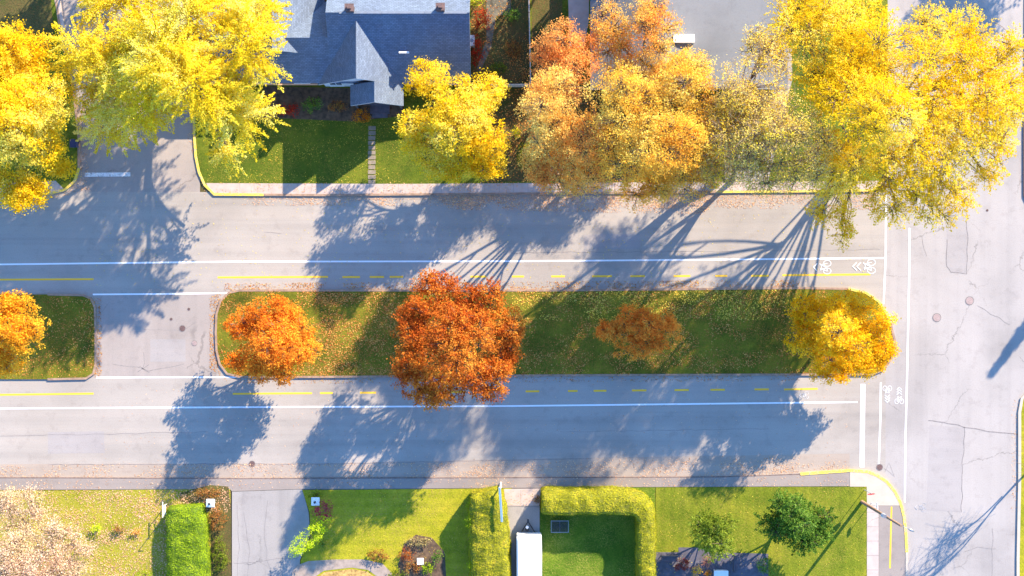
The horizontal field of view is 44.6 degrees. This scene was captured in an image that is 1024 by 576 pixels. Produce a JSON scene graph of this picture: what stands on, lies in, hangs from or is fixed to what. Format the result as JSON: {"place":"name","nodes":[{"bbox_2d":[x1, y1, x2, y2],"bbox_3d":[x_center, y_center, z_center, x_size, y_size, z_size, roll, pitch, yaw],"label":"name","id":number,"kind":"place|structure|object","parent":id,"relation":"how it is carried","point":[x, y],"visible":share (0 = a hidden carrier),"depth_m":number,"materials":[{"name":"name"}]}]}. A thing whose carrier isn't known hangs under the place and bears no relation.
{"place":"outdoors","nodes":[
{"label":"outdoors","id":0,"kind":"place"},
{"bbox_2d":[0,0,77,188],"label":"lawn","id":1,"kind":"structure","parent":0,"point":[68,133],"depth_m":129.88,"materials":[{"name":"green plant"}]},
{"bbox_2d":[0,0,53,48],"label":"planting bed","id":2,"kind":"object","parent":1,"relation":"on","point":[36,15],"visible":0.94,"depth_m":129.87,"materials":[{"name":"plant"}]},
{"bbox_2d":[0,15,79,217],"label":"yellow tree","id":3,"kind":"object","parent":1,"relation":"on","point":[28,120],"visible":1,"depth_m":120.25,"materials":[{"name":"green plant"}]},
{"bbox_2d":[45,168,79,194],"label":"kerb","id":4,"kind":"structure","parent":1,"relation":"on","point":[67,187],"depth_m":129.85,"materials":[{"name":"yellow paint"}]},
{"bbox_2d":[55,0,79,167],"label":"kerb","id":5,"kind":"structure","parent":1,"relation":"on","point":[76,111],"depth_m":129.85,"materials":[{"name":"concrete"}]},
{"bbox_2d":[0,489,229,575],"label":"lawn","id":6,"kind":"structure","parent":0,"point":[149,543],"depth_m":129.88,"materials":[{"name":"green plant"}]},
{"bbox_2d":[0,480,98,575],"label":"bare peach tree","id":7,"kind":"object","parent":6,"relation":"on","point":[8,563],"visible":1,"depth_m":122.62,"materials":[{"name":"beige plant"}]},
{"bbox_2d":[164,503,211,575],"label":"clipped hedge","id":8,"kind":"object","parent":6,"relation":"on","point":[188,551],"visible":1,"depth_m":128.01,"materials":[{"name":"green plant"}]},
{"bbox_2d":[180,485,230,575],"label":"planting bed","id":9,"kind":"object","parent":6,"relation":"on","point":[227,536],"visible":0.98,"depth_m":129.87,"materials":[{"name":"soil"}]},
{"bbox_2d":[193,487,221,499],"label":"olive shrub","id":10,"kind":"object","parent":9,"relation":"on","point":[202,493],"visible":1,"depth_m":129.28,"materials":[{"name":"brown plant"}]},
{"bbox_2d":[207,503,228,532],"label":"brown shrub","id":11,"kind":"object","parent":9,"relation":"on","point":[218,519],"visible":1,"depth_m":129.08,"materials":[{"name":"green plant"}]},
{"bbox_2d":[211,533,230,573],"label":"olive shrub","id":12,"kind":"object","parent":9,"relation":"on","point":[223,556],"visible":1,"depth_m":129.28,"materials":[{"name":"green plant"}]},
{"bbox_2d":[60,0,199,191],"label":"side street","id":13,"kind":"structure","parent":0,"point":[167,163],"depth_m":130.00,"materials":[{"name":"asphalt"}]},
{"bbox_2d":[85,172,129,176],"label":"stop line","id":14,"kind":"object","parent":13,"relation":"on","point":[117,174],"visible":1,"depth_m":129.99,"materials":[{"name":"white paint"}]},
{"bbox_2d":[232,489,309,575],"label":"driveway","id":15,"kind":"structure","parent":0,"point":[285,523],"depth_m":129.90,"materials":[{"name":"concrete"}]},
{"bbox_2d":[292,559,391,575],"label":"path","id":16,"kind":"structure","parent":0,"point":[311,568],"depth_m":129.87,"materials":[{"name":"concrete"}]},
{"bbox_2d":[301,488,511,575],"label":"lawn","id":17,"kind":"structure","parent":0,"point":[424,507],"depth_m":129.88,"materials":[{"name":"green plant"}]},
{"bbox_2d":[287,516,333,557],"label":"lime shrub","id":18,"kind":"object","parent":17,"relation":"on","point":[305,544],"visible":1,"depth_m":127.28,"materials":[{"name":"green plant"}]},
{"bbox_2d":[310,499,333,523],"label":"red shrub","id":19,"kind":"object","parent":17,"relation":"on","point":[326,508],"visible":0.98,"depth_m":128.50,"materials":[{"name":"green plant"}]},
{"bbox_2d":[320,569,371,575],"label":"planting bed","id":20,"kind":"object","parent":17,"relation":"on","point":[351,572],"visible":1,"depth_m":129.87,"materials":[{"name":"brown soil"}]},
{"bbox_2d":[366,548,390,562],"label":"brown shrub","id":21,"kind":"object","parent":17,"relation":"on","point":[377,553],"visible":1,"depth_m":129.37,"materials":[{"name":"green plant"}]},
{"bbox_2d":[397,535,445,575],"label":"planting bed","id":22,"kind":"object","parent":17,"relation":"on","point":[424,551],"visible":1,"depth_m":129.87,"materials":[{"name":"soil"}]},
{"bbox_2d":[405,537,431,547],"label":"pale shrub","id":23,"kind":"object","parent":22,"relation":"on","point":[423,540],"visible":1,"depth_m":129.44,"materials":[{"name":"beige plant"}]},
{"bbox_2d":[467,485,512,575],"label":"clipped hedge","id":24,"kind":"object","parent":17,"relation":"on","point":[489,553],"visible":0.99,"depth_m":127.03,"materials":[{"name":"green plant"}]},
{"bbox_2d":[0,472,849,490],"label":"sidewalk","id":25,"kind":"structure","parent":0,"point":[831,479],"depth_m":129.89,"materials":[{"name":"concrete"}]},
{"bbox_2d":[0,192,885,489],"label":"road","id":26,"kind":"structure","parent":0,"point":[70,234],"depth_m":130.00,"materials":[{"name":"asphalt"}]},
{"bbox_2d":[0,294,93,378],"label":"median grass","id":27,"kind":"structure","parent":26,"relation":"on","point":[69,315],"depth_m":129.87,"materials":[{"name":"plant"}]},
{"bbox_2d":[0,288,51,378],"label":"orange yellow tree","id":28,"kind":"object","parent":27,"relation":"on","point":[14,334],"visible":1,"depth_m":122.07,"materials":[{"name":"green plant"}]},
{"bbox_2d":[0,393,93,395],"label":"line","id":29,"kind":"object","parent":26,"relation":"on","point":[48,394],"visible":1,"depth_m":129.99,"materials":[{"name":"yellow paint"}]},
{"bbox_2d":[0,278,93,280],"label":"line","id":30,"kind":"object","parent":26,"relation":"on","point":[53,279],"visible":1,"depth_m":129.99,"materials":[{"name":"yellow paint"}]},
{"bbox_2d":[47,293,96,379],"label":"kerb","id":31,"kind":"structure","parent":26,"relation":"on","point":[95,336],"depth_m":129.85,"materials":[{"name":"concrete"}]},
{"bbox_2d":[48,431,104,453],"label":"road patch","id":32,"kind":"object","parent":26,"relation":"on","point":[78,442],"visible":1,"depth_m":130.00,"materials":[{"name":"asphalt"}]},
{"bbox_2d":[97,294,216,376],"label":"median crossing","id":33,"kind":"object","parent":26,"relation":"on","point":[124,323],"visible":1,"depth_m":130.00,"materials":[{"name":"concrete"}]},
{"bbox_2d":[96,376,236,377],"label":"lane line","id":34,"kind":"object","parent":33,"relation":"on","point":[176,377],"visible":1,"depth_m":129.99,"materials":[{"name":"white paint"}]},
{"bbox_2d":[150,339,185,361],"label":"road patch","id":35,"kind":"object","parent":33,"relation":"on","point":[167,350],"visible":1,"depth_m":129.99,"materials":[{"name":"asphalt"}]},
{"bbox_2d":[93,292,226,294],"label":"lane line","id":36,"kind":"object","parent":26,"relation":"on","point":[160,293],"visible":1,"depth_m":129.99,"materials":[{"name":"white paint"}]},
{"bbox_2d":[233,392,311,394],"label":"line","id":37,"kind":"object","parent":26,"relation":"on","point":[271,393],"visible":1,"depth_m":129.99,"materials":[{"name":"yellow paint"}]},
{"bbox_2d":[218,276,327,277],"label":"line","id":38,"kind":"object","parent":26,"relation":"on","point":[273,277],"visible":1,"depth_m":129.99,"materials":[{"name":"yellow paint"}]},
{"bbox_2d":[0,454,849,477],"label":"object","id":39,"kind":"structure","parent":26,"relation":"on","point":[704,465],"depth_m":130.00,"materials":[{"name":"concrete"}]},
{"bbox_2d":[50,458,591,464],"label":"road crack","id":40,"kind":"object","parent":39,"relation":"on","point":[299,463],"visible":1,"depth_m":129.99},
{"bbox_2d":[0,474,799,478],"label":"kerb","id":41,"kind":"structure","parent":39,"relation":"on","point":[401,477],"depth_m":129.88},
{"bbox_2d":[0,401,857,408],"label":"lane line","id":42,"kind":"object","parent":26,"relation":"on","point":[427,406],"visible":1,"depth_m":129.99,"materials":[{"name":"white paint"}]},
{"bbox_2d":[0,257,884,264],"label":"lane line","id":43,"kind":"object","parent":26,"relation":"on","point":[450,261],"visible":1,"depth_m":129.99,"materials":[{"name":"white paint"}]},
{"bbox_2d":[0,0,1017,575],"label":"fallen leaves","id":44,"kind":"object","parent":26,"relation":"on","point":[504,198],"visible":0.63,"depth_m":129.86,"materials":[{"name":"orange plant"}]},
{"bbox_2d":[232,192,875,199],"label":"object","id":45,"kind":"structure","parent":26,"relation":"on","point":[724,195],"depth_m":130.00,"materials":[{"name":"concrete"}]},
{"bbox_2d":[264,191,715,195],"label":"kerb","id":46,"kind":"structure","parent":45,"relation":"on","point":[419,194],"depth_m":129.85,"materials":[{"name":"concrete"}]},
{"bbox_2d":[217,289,893,375],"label":"median grass","id":47,"kind":"structure","parent":26,"relation":"on","point":[760,338],"depth_m":129.87,"materials":[{"name":"plant"}]},
{"bbox_2d":[220,293,325,387],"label":"orange tree","id":48,"kind":"object","parent":47,"relation":"on","point":[288,326],"visible":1,"depth_m":123.75,"materials":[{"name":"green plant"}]},
{"bbox_2d":[386,268,526,412],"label":"red orange tree","id":49,"kind":"object","parent":47,"relation":"on","point":[468,315],"visible":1,"depth_m":121.02,"materials":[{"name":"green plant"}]},
{"bbox_2d":[215,287,847,377],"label":"kerb","id":50,"kind":"structure","parent":47,"relation":"on","point":[644,289],"depth_m":129.85,"materials":[{"name":"concrete"}]},
{"bbox_2d":[240,325,895,377],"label":"kerb","id":51,"kind":"structure","parent":47,"relation":"on","point":[538,375],"depth_m":129.85,"materials":[{"name":"concrete"}]},
{"bbox_2d":[593,300,684,362],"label":"red orange tree","id":52,"kind":"object","parent":47,"relation":"on","point":[646,323],"visible":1,"depth_m":124.68,"materials":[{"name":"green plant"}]},
{"bbox_2d":[781,288,901,385],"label":"golden tree","id":53,"kind":"object","parent":47,"relation":"on","point":[858,354],"visible":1,"depth_m":123.52,"materials":[{"name":"yellow plant"}]},
{"bbox_2d":[584,234,639,248],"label":"road patch","id":54,"kind":"object","parent":26,"relation":"on","point":[611,241],"visible":1,"depth_m":130.00,"materials":[{"name":"asphalt"}]},
{"bbox_2d":[513,249,879,253],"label":"road crack","id":55,"kind":"object","parent":26,"relation":"on","point":[685,251],"visible":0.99,"depth_m":129.99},
{"bbox_2d":[782,273,869,275],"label":"line","id":56,"kind":"object","parent":26,"relation":"on","point":[824,274],"visible":1,"depth_m":129.99,"materials":[{"name":"yellow paint"}]},
{"bbox_2d":[860,384,864,466],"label":"stop line","id":57,"kind":"object","parent":26,"relation":"on","point":[862,423],"visible":1,"depth_m":129.99,"materials":[{"name":"white paint"}]},
{"bbox_2d":[878,382,881,463],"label":"lane line","id":58,"kind":"object","parent":26,"relation":"on","point":[880,423],"visible":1,"depth_m":129.99,"materials":[{"name":"white paint"}]},
{"bbox_2d":[883,195,886,303],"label":"lane line","id":59,"kind":"object","parent":26,"relation":"on","point":[885,256],"visible":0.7,"depth_m":129.99,"materials":[{"name":"white paint"}]},
{"bbox_2d":[477,0,510,70],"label":"path","id":60,"kind":"structure","parent":0,"point":[503,6],"depth_m":129.87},
{"bbox_2d":[504,488,540,505],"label":"path","id":61,"kind":"structure","parent":0,"point":[515,495],"depth_m":129.87,"materials":[{"name":"concrete"}]},
{"bbox_2d":[507,506,539,575],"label":"driveway","id":62,"kind":"structure","parent":0,"point":[519,516],"depth_m":129.90,"materials":[{"name":"concrete"}]},
{"bbox_2d":[516,519,541,575],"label":"white trailer","id":63,"kind":"object","parent":62,"relation":"on","point":[529,552],"visible":1,"depth_m":127.51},
{"bbox_2d":[195,0,887,184],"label":"lawn","id":64,"kind":"structure","parent":0,"point":[402,169],"depth_m":129.88,"materials":[{"name":"green plant"}]},
{"bbox_2d":[39,0,293,178],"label":"lime yellow tree","id":65,"kind":"object","parent":64,"relation":"on","point":[158,77],"visible":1,"depth_m":117.14,"materials":[{"name":"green plant"}]},
{"bbox_2d":[193,87,263,195],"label":"kerb","id":66,"kind":"structure","parent":64,"relation":"on","point":[209,189],"depth_m":129.85,"materials":[{"name":"yellow paint"}]},
{"bbox_2d":[188,0,470,117],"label":"gabled house","id":67,"kind":"structure","parent":64,"relation":"on","point":[367,51],"depth_m":124.54,"materials":[{"name":"blue"}]},
{"bbox_2d":[264,86,403,120],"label":"planting bed","id":68,"kind":"object","parent":64,"relation":"on","point":[292,95],"visible":0.66,"depth_m":129.88,"materials":[{"name":"soil"}]},
{"bbox_2d":[276,102,299,118],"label":"red shrub","id":69,"kind":"object","parent":68,"relation":"on","point":[290,110],"visible":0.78,"depth_m":129.10,"materials":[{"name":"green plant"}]},
{"bbox_2d":[301,96,323,113],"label":"green shrub","id":70,"kind":"object","parent":68,"relation":"on","point":[310,105],"visible":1,"depth_m":128.98,"materials":[{"name":"green plant"}]},
{"bbox_2d":[351,107,369,122],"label":"orange shrub","id":71,"kind":"object","parent":68,"relation":"on","point":[363,117],"visible":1,"depth_m":129.21,"materials":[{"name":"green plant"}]},
{"bbox_2d":[368,126,375,183],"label":"stepping stone path","id":72,"kind":"structure","parent":64,"relation":"on","point":[371,153],"depth_m":129.84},
{"bbox_2d":[392,55,511,186],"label":"yellow tree","id":73,"kind":"object","parent":64,"relation":"on","point":[468,120],"visible":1,"depth_m":122.03,"materials":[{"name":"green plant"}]},
{"bbox_2d":[471,0,529,86],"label":"planting bed","id":74,"kind":"object","parent":64,"relation":"on","point":[516,32],"visible":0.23,"depth_m":129.87,"materials":[{"name":"soil"}]},
{"bbox_2d":[471,33,485,66],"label":"red shrub","id":75,"kind":"object","parent":74,"relation":"on","point":[477,49],"visible":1,"depth_m":128.85,"materials":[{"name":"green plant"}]},
{"bbox_2d":[472,6,490,29],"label":"red shrub","id":76,"kind":"object","parent":74,"relation":"on","point":[483,20],"visible":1,"depth_m":128.32,"materials":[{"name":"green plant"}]},
{"bbox_2d":[503,8,521,21],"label":"green shrub","id":77,"kind":"object","parent":74,"relation":"on","point":[512,15],"visible":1,"depth_m":129.09,"materials":[{"name":"green plant"}]},
{"bbox_2d":[504,37,522,57],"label":"brown shrub","id":78,"kind":"object","parent":74,"relation":"on","point":[513,47],"visible":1,"depth_m":129.21,"materials":[{"name":"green plant"}]},
{"bbox_2d":[532,0,565,85],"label":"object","id":79,"kind":"structure","parent":64,"relation":"on","point":[544,12],"depth_m":129.87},
{"bbox_2d":[480,87,719,181],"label":"planting bed","id":80,"kind":"object","parent":64,"relation":"on","point":[511,170],"visible":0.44,"depth_m":129.88,"materials":[{"name":"soil"}]},
{"bbox_2d":[521,13,602,108],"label":"orange tree","id":81,"kind":"object","parent":80,"relation":"on","point":[553,44],"visible":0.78,"depth_m":120.73,"materials":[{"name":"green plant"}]},
{"bbox_2d":[512,63,616,201],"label":"golden tree","id":82,"kind":"object","parent":80,"relation":"on","point":[545,106],"visible":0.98,"depth_m":115.86,"materials":[{"name":"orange plant"}]},
{"bbox_2d":[587,47,738,213],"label":"golden tree","id":83,"kind":"object","parent":80,"relation":"on","point":[688,134],"visible":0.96,"depth_m":113.67,"materials":[{"name":"orange plant"}]},
{"bbox_2d":[587,0,712,101],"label":"orange tree","id":84,"kind":"object","parent":64,"relation":"on","point":[646,21],"visible":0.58,"depth_m":120.70,"materials":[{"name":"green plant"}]},
{"bbox_2d":[590,0,786,89],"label":"grey roofed house","id":85,"kind":"structure","parent":64,"relation":"on","point":[714,28],"depth_m":125.27,"materials":[{"name":"grey"}]},
{"bbox_2d":[692,19,851,202],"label":"thinning tree","id":86,"kind":"object","parent":64,"relation":"on","point":[768,130],"visible":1,"depth_m":112.67,"materials":[{"name":"yellow plant"}]},
{"bbox_2d":[716,131,888,192],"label":"kerb","id":87,"kind":"structure","parent":64,"relation":"on","point":[862,190],"depth_m":129.85,"materials":[{"name":"yellow paint"}]},
{"bbox_2d":[759,0,945,252],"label":"yellow tree","id":88,"kind":"object","parent":64,"relation":"on","point":[843,88],"visible":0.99,"depth_m":113.10,"materials":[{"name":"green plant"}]},
{"bbox_2d":[854,0,1023,231],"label":"yellow tree","id":89,"kind":"object","parent":64,"relation":"on","point":[975,103],"visible":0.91,"depth_m":113.42,"materials":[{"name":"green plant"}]},
{"bbox_2d":[206,181,878,193],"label":"sidewalk","id":90,"kind":"structure","parent":0,"point":[364,188],"depth_m":129.87,"materials":[{"name":"concrete"}]},
{"bbox_2d":[200,178,885,575],"bbox_3d":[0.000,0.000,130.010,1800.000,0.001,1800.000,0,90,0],"label":"ground","id":91,"kind":"structure","parent":0,"point":[202,188],"depth_m":130.01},
{"bbox_2d":[568,0,588,47],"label":"path","id":92,"kind":"structure","parent":0,"point":[578,10],"depth_m":129.87,"materials":[{"name":"concrete"}]},
{"bbox_2d":[540,487,654,575],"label":"lawn","id":93,"kind":"structure","parent":0,"point":[597,545],"depth_m":129.88,"materials":[{"name":"green plant"}]},
{"bbox_2d":[551,520,568,532],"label":"garden table","id":94,"kind":"object","parent":93,"relation":"on","point":[559,526],"visible":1,"depth_m":129.42,"materials":[{"name":"metal"}]},
{"bbox_2d":[539,484,657,575],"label":"clipped hedge","id":95,"kind":"object","parent":93,"relation":"on","point":[597,500],"visible":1,"depth_m":127.10,"materials":[{"name":"green plant"}]},
{"bbox_2d":[655,547,767,575],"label":"patio","id":96,"kind":"structure","parent":0,"point":[695,556],"depth_m":129.87,"materials":[{"name":"stone"}]},
{"bbox_2d":[754,556,777,575],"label":"green shrub","id":97,"kind":"object","parent":96,"relation":"on","point":[763,568],"visible":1,"depth_m":128.98,"materials":[{"name":"green plant"}]},
{"bbox_2d":[724,48,791,180],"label":"driveway","id":98,"kind":"structure","parent":0,"point":[789,82],"depth_m":129.87,"materials":[{"name":"concrete"}]},
{"bbox_2d":[656,486,866,575],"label":"lawn","id":99,"kind":"structure","parent":0,"point":[839,556],"depth_m":129.88,"materials":[{"name":"green plant"}]},
{"bbox_2d":[686,508,739,562],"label":"evergreen tree","id":100,"kind":"object","parent":99,"relation":"on","point":[717,531],"visible":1,"depth_m":125.58,"materials":[{"name":"green plant"}]},
{"bbox_2d":[753,486,837,556],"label":"evergreen tree","id":101,"kind":"object","parent":99,"relation":"on","point":[794,518],"visible":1,"depth_m":124.73,"materials":[{"name":"green plant"}]},
{"bbox_2d":[860,500,913,531],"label":"wooden pole","id":102,"kind":"object","parent":99,"relation":"on","point":[883,515],"visible":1,"depth_m":121.44,"materials":[{"name":"brown wood"}]},
{"bbox_2d":[867,506,878,575],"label":"sidewalk","id":103,"kind":"structure","parent":0,"point":[872,543],"depth_m":129.87,"materials":[{"name":"concrete"}]},
{"bbox_2d":[850,472,899,505],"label":"corner pavement","id":104,"kind":"structure","parent":0,"point":[884,495],"depth_m":129.87,"materials":[{"name":"concrete"}]},
{"bbox_2d":[879,506,905,575],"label":"cycle path","id":105,"kind":"structure","parent":0,"point":[898,560],"depth_m":129.88,"materials":[{"name":"concrete"}]},
{"bbox_2d":[886,0,1023,575],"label":"street","id":106,"kind":"structure","parent":0,"point":[965,365],"depth_m":130.00,"materials":[{"name":"asphalt"}]},
{"bbox_2d":[800,469,907,551],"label":"kerb","id":107,"kind":"structure","parent":106,"relation":"on","point":[879,477],"depth_m":129.85,"materials":[{"name":"yellow paint"}]},
{"bbox_2d":[904,228,909,501],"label":"lane line","id":108,"kind":"object","parent":106,"relation":"on","point":[907,372],"visible":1,"depth_m":129.99,"materials":[{"name":"white paint"}]},
{"bbox_2d":[926,425,963,511],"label":"road patch","id":109,"kind":"object","parent":106,"relation":"on","point":[944,481],"visible":1,"depth_m":130.00,"materials":[{"name":"asphalt"}]},
{"bbox_2d":[947,210,966,272],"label":"road patch","id":110,"kind":"object","parent":106,"relation":"on","point":[957,250],"visible":0.75,"depth_m":130.00,"materials":[{"name":"asphalt"}]},
{"bbox_2d":[1020,399,1023,575],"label":"lawn","id":111,"kind":"structure","parent":0,"point":[1022,508],"depth_m":129.87,"materials":[{"name":"green plant"}]},
{"bbox_2d":[1016,395,1023,575],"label":"kerb","id":112,"kind":"structure","parent":111,"relation":"on","point":[1019,497],"depth_m":129.85,"materials":[{"name":"concrete"}]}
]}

